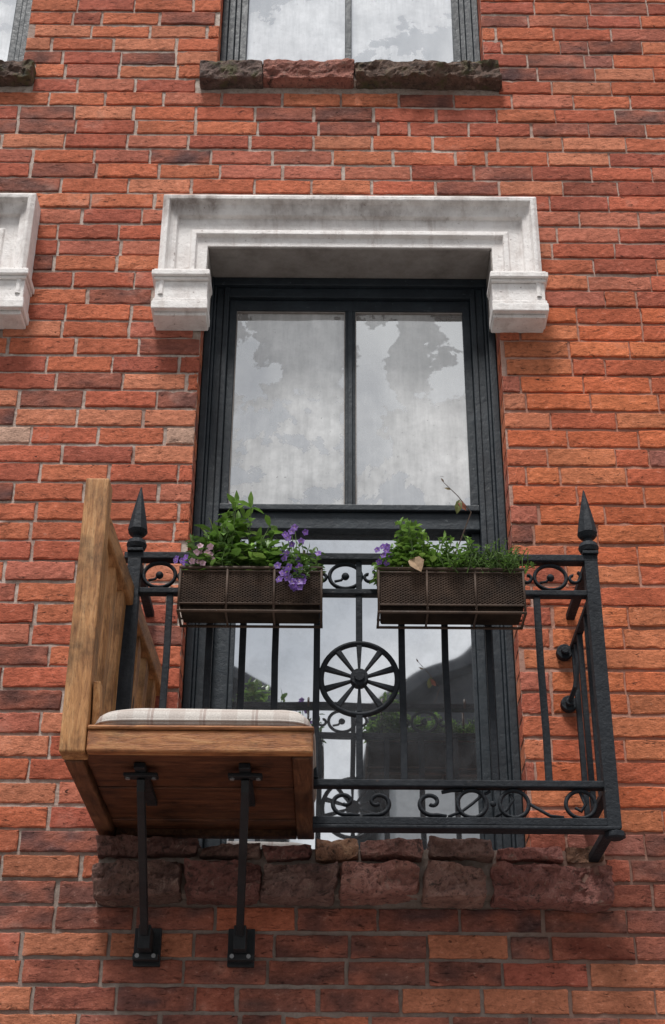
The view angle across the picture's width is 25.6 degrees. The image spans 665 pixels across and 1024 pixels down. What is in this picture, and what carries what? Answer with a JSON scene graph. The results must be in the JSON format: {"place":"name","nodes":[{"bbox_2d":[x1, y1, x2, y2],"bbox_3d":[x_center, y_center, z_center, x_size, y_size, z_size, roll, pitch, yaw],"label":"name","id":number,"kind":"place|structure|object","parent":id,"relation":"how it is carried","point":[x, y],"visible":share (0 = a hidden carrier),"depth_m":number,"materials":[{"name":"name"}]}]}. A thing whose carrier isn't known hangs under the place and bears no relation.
{"place":"outdoors","nodes":[
{"label":"outdoors","id":0,"kind":"place"},
{"bbox_2d":[92,859,182,906],"bbox_3d":[-0.528,1.034,4.013,0.248,0.113,0.285,0,-29,0],"label":"sill stone","id":1,"kind":"object","parent":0,"point":[115,883],"visible":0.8,"depth_m":3.91,"materials":[{"name":"brown stone"}]},
{"bbox_2d":[96,835,200,859],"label":"sill stone","id":2,"kind":"object","parent":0,"point":[158,846],"visible":0.57,"depth_m":3.96,"materials":[{"name":"brown stone"}]},
{"bbox_2d":[181,858,262,906],"bbox_3d":[-0.299,1.038,4.024,0.223,0.116,0.282,0,-29,0],"label":"sill stone","id":3,"kind":"object","parent":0,"point":[203,882],"visible":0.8,"depth_m":3.92,"materials":[{"name":"brown stone"}]},
{"bbox_2d":[200,842,260,860],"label":"sill stone","id":4,"kind":"object","parent":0,"point":[227,850],"visible":0.47,"depth_m":3.96,"materials":[{"name":"brown stone"}]},
{"bbox_2d":[262,844,312,862],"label":"sill stone","id":5,"kind":"object","parent":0,"point":[277,853],"visible":0.48,"depth_m":3.96,"materials":[{"name":"brown stone"}]},
{"bbox_2d":[259,859,337,907],"bbox_3d":[-0.091,1.037,4.014,0.215,0.110,0.278,0,-29,0],"label":"sill stone","id":6,"kind":"object","parent":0,"point":[309,883],"visible":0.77,"depth_m":3.92,"materials":[{"name":"brown stone"}]},
{"bbox_2d":[359,835,423,861],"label":"sill stone","id":7,"kind":"object","parent":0,"point":[390,848],"visible":0.6,"depth_m":3.96,"materials":[{"name":"brown stone"}]},
{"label":"pavement","id":8,"kind":"structure","parent":0,"visible":0},
{"bbox_2d":[0,0,664,1023],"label":"brick courses","id":9,"kind":"object","parent":8,"relation":"on","point":[352,116],"visible":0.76,"depth_m":4.73,"materials":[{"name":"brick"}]},
{"bbox_2d":[0,268,34,328],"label":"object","id":10,"kind":"object","parent":9,"relation":"attached to","point":[14,308],"visible":1,"depth_m":4.88,"materials":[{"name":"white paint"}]},
{"bbox_2d":[0,193,40,292],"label":"window architrave second bay","id":11,"kind":"object","parent":9,"relation":"attached to","point":[19,218],"depth_m":5.04,"materials":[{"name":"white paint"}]},
{"bbox_2d":[151,269,211,330],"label":"corbel block","id":12,"kind":"structure","parent":9,"relation":"attached to","point":[181,302],"depth_m":4.87,"materials":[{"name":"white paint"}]},
{"bbox_2d":[59,478,316,967],"bbox_3d":[-0.345,0.562,3.855,0.606,1.100,0.706,0,-29,0],"label":"wooden bench","id":13,"kind":"object","parent":9,"relation":"attached to","point":[143,769],"visible":0.95,"depth_m":3.68,"materials":[{"name":"brown wood"}]},
{"bbox_2d":[158,194,541,296],"bbox_3d":[0.059,-0.891,5.014,1.296,0.440,0.102,0,-29,0],"label":"window architrave","id":14,"kind":"object","parent":9,"relation":"attached to","point":[195,227],"depth_m":5.06,"materials":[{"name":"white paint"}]},
{"bbox_2d":[99,67,604,901],"bbox_3d":[0.062,-0.283,4.756,1.380,3.092,0.155,0,-29,0],"label":"sill mortar","id":15,"kind":"object","parent":9,"relation":"attached to","point":[483,865],"visible":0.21,"depth_m":3.98,"materials":[{"name":"grey concrete"}]},
{"bbox_2d":[198,59,262,88],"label":"sill stone","id":16,"kind":"object","parent":15,"relation":"on","point":[235,74],"visible":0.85,"depth_m":5.43,"materials":[{"name":"stone"}]},
{"bbox_2d":[263,58,353,88],"bbox_3d":[-0.089,-1.612,5.492,0.348,0.096,0.174,0,-29,0],"label":"sill stone","id":17,"kind":"object","parent":15,"relation":"on","point":[319,74],"visible":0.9,"depth_m":5.43,"materials":[{"name":"red stone"}]},
{"bbox_2d":[314,836,357,862],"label":"sill stone","id":18,"kind":"object","parent":15,"relation":"attached to","point":[341,849],"visible":0.56,"depth_m":3.96,"materials":[{"name":"brown stone"}]},
{"bbox_2d":[179,6,528,847],"bbox_3d":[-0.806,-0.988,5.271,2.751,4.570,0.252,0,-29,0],"label":"reveal backing","id":19,"kind":"object","parent":15,"relation":"on","point":[505,514],"visible":0.04,"depth_m":4.71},
{"bbox_2d":[7,0,32,61],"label":"window frame","id":20,"kind":"object","parent":19,"relation":"attached to","point":[19,34],"depth_m":5.74,"materials":[{"name":"black wood"}]},
{"bbox_2d":[0,0,16,60],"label":"window glass second bay","id":21,"kind":"object","parent":20,"relation":"attached to","point":[7,10],"depth_m":5.80,"materials":[{"name":"glass"}]},
{"bbox_2d":[209,247,490,278],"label":"lintel soffit","id":22,"kind":"structure","parent":19,"relation":"attached to","point":[375,263],"depth_m":5.09,"materials":[{"name":"grey stone"}]},
{"bbox_2d":[220,0,480,61],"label":"window frame","id":23,"kind":"object","parent":19,"relation":"attached to","point":[465,33],"depth_m":5.75,"materials":[{"name":"black wood"}]},
{"bbox_2d":[246,0,453,65],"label":"window glass","id":24,"kind":"object","parent":23,"relation":"attached to","point":[382,30],"depth_m":5.79,"materials":[{"name":"white"}]},
{"bbox_2d":[182,277,524,849],"bbox_3d":[0.054,0.117,4.674,1.003,2.128,0.170,0,-29,0],"label":"window frame","id":25,"kind":"object","parent":19,"relation":"attached to","point":[350,297],"visible":0.56,"depth_m":4.80,"materials":[{"name":"black wood"}]},
{"bbox_2d":[228,311,461,503],"bbox_3d":[0.062,-0.357,4.957,0.802,0.788,0.008,0,-29,0],"label":"glazing putty","id":26,"kind":"object","parent":25,"relation":"attached to","point":[356,313],"visible":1,"depth_m":5.14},
{"bbox_2d":[229,314,470,504],"bbox_3d":[0.061,-0.359,4.962,0.808,0.800,0.001,0,-29,0],"label":"sash glass","id":27,"kind":"object","parent":25,"relation":"attached to","point":[411,442],"visible":1,"depth_m":4.95,"materials":[{"name":"white"}]},
{"bbox_2d":[207,249,492,331],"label":"reveal cheeks","id":28,"kind":"object","parent":25,"relation":"attached to","point":[490,267],"visible":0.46,"depth_m":5.05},
{"bbox_2d":[226,534,479,849],"bbox_3d":[0.065,0.527,4.498,0.743,1.060,0.001,0,-29,0],"label":"sash glass","id":29,"kind":"object","parent":25,"relation":"attached to","point":[426,744],"visible":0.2,"depth_m":4.48,"materials":[{"name":"white"}]},
{"bbox_2d":[178,0,529,848],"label":"opening reveals","id":30,"kind":"object","parent":19,"relation":"attached to","point":[520,718],"visible":0.58,"depth_m":4.67,"materials":[{"name":"brick"}]},
{"bbox_2d":[115,487,625,862],"bbox_3d":[0.082,0.462,4.092,1.326,1.016,0.403,0,-29,0],"label":"iron balcony railing","id":31,"kind":"object","parent":15,"relation":"attached to","point":[607,828],"visible":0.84,"depth_m":3.89,"materials":[{"name":"black metal"}]},
{"bbox_2d":[176,550,322,627],"bbox_3d":[-0.218,0.195,3.982,0.385,0.254,0.180,0,-29,0],"label":"wire planter box","id":32,"kind":"object","parent":31,"relation":"attached to","point":[227,596],"visible":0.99,"depth_m":3.88,"materials":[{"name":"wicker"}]},
{"bbox_2d":[173,490,325,591],"bbox_3d":[-0.221,0.101,3.996,0.413,0.323,0.189,0,-29,0],"label":"flowering plant","id":33,"kind":"object","parent":32,"relation":"in","point":[226,545],"visible":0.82,"depth_m":3.96,"materials":[{"name":"green plant"}]},
{"bbox_2d":[376,551,526,629],"bbox_3d":[0.316,0.199,3.982,0.394,0.254,0.180,0,-29,0],"label":"wire planter box","id":34,"kind":"object","parent":31,"relation":"attached to","point":[425,597],"visible":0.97,"depth_m":3.89,"materials":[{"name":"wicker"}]},
{"bbox_2d":[369,517,535,585],"bbox_3d":[0.324,0.100,3.993,0.446,0.204,0.173,0,-29,0],"label":"herb plant","id":35,"kind":"object","parent":34,"relation":"in","point":[402,553],"visible":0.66,"depth_m":3.94,"materials":[{"name":"green plant"}]},
{"bbox_2d":[441,478,471,554],"bbox_3d":[0.342,0.048,4.031,0.088,0.330,0.008,0,-29,0],"label":"dried twig","id":36,"kind":"object","parent":34,"relation":"in","point":[459,504],"visible":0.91,"depth_m":4.06,"materials":[{"name":"brown plant"}]},
{"bbox_2d":[340,859,419,905],"bbox_3d":[0.126,1.033,4.005,0.221,0.106,0.289,0,-29,0],"label":"sill stone","id":37,"kind":"object","parent":15,"relation":"attached to","point":[394,882],"visible":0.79,"depth_m":3.91,"materials":[{"name":"brown stone"}]},
{"bbox_2d":[354,59,501,91],"bbox_3d":[0.355,-1.607,5.485,0.549,0.104,0.209,0,-29,0],"label":"sill stone","id":38,"kind":"object","parent":15,"relation":"on","point":[484,75],"visible":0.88,"depth_m":5.42,"materials":[{"name":"brown stone"}]},
{"bbox_2d":[421,860,485,909],"bbox_3d":[0.328,1.044,4.015,0.176,0.110,0.276,0,-29,0],"label":"sill stone","id":39,"kind":"object","parent":15,"relation":"attached to","point":[453,886],"visible":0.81,"depth_m":3.92,"materials":[{"name":"brown stone"}]},
{"bbox_2d":[425,837,492,861],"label":"sill stone","id":40,"kind":"object","parent":15,"relation":"attached to","point":[461,849],"visible":0.58,"depth_m":3.96,"materials":[{"name":"brown stone"}]},
{"bbox_2d":[495,847,563,864],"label":"sill stone","id":41,"kind":"object","parent":15,"relation":"attached to","point":[515,856],"visible":0.44,"depth_m":3.96,"materials":[{"name":"brown stone"}]},
{"bbox_2d":[490,863,613,912],"bbox_3d":[0.592,1.049,4.016,0.339,0.118,0.271,0,-29,0],"label":"sill stone","id":42,"kind":"object","parent":15,"relation":"attached to","point":[565,887],"visible":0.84,"depth_m":3.92,"materials":[{"name":"brown stone"}]},
{"bbox_2d":[564,846,603,862],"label":"sill stone","id":43,"kind":"object","parent":15,"relation":"attached to","point":[573,854],"visible":0.38,"depth_m":3.99,"materials":[{"name":"brown stone"}]},
{"bbox_2d":[487,271,548,332],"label":"corbel block","id":44,"kind":"structure","parent":9,"relation":"attached to","point":[517,304],"depth_m":4.87,"materials":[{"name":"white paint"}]},
{"bbox_3d":[-1.676,-0.295,4.756,1.380,3.092,0.155,0,-29,0],"label":"sill","id":45,"kind":"object","parent":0,"visible":0},
{"bbox_2d":[0,60,35,86],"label":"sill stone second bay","id":46,"kind":"object","parent":45,"relation":"on","point":[17,74],"visible":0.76,"depth_m":5.43,"materials":[{"name":"stone"}]}
]}

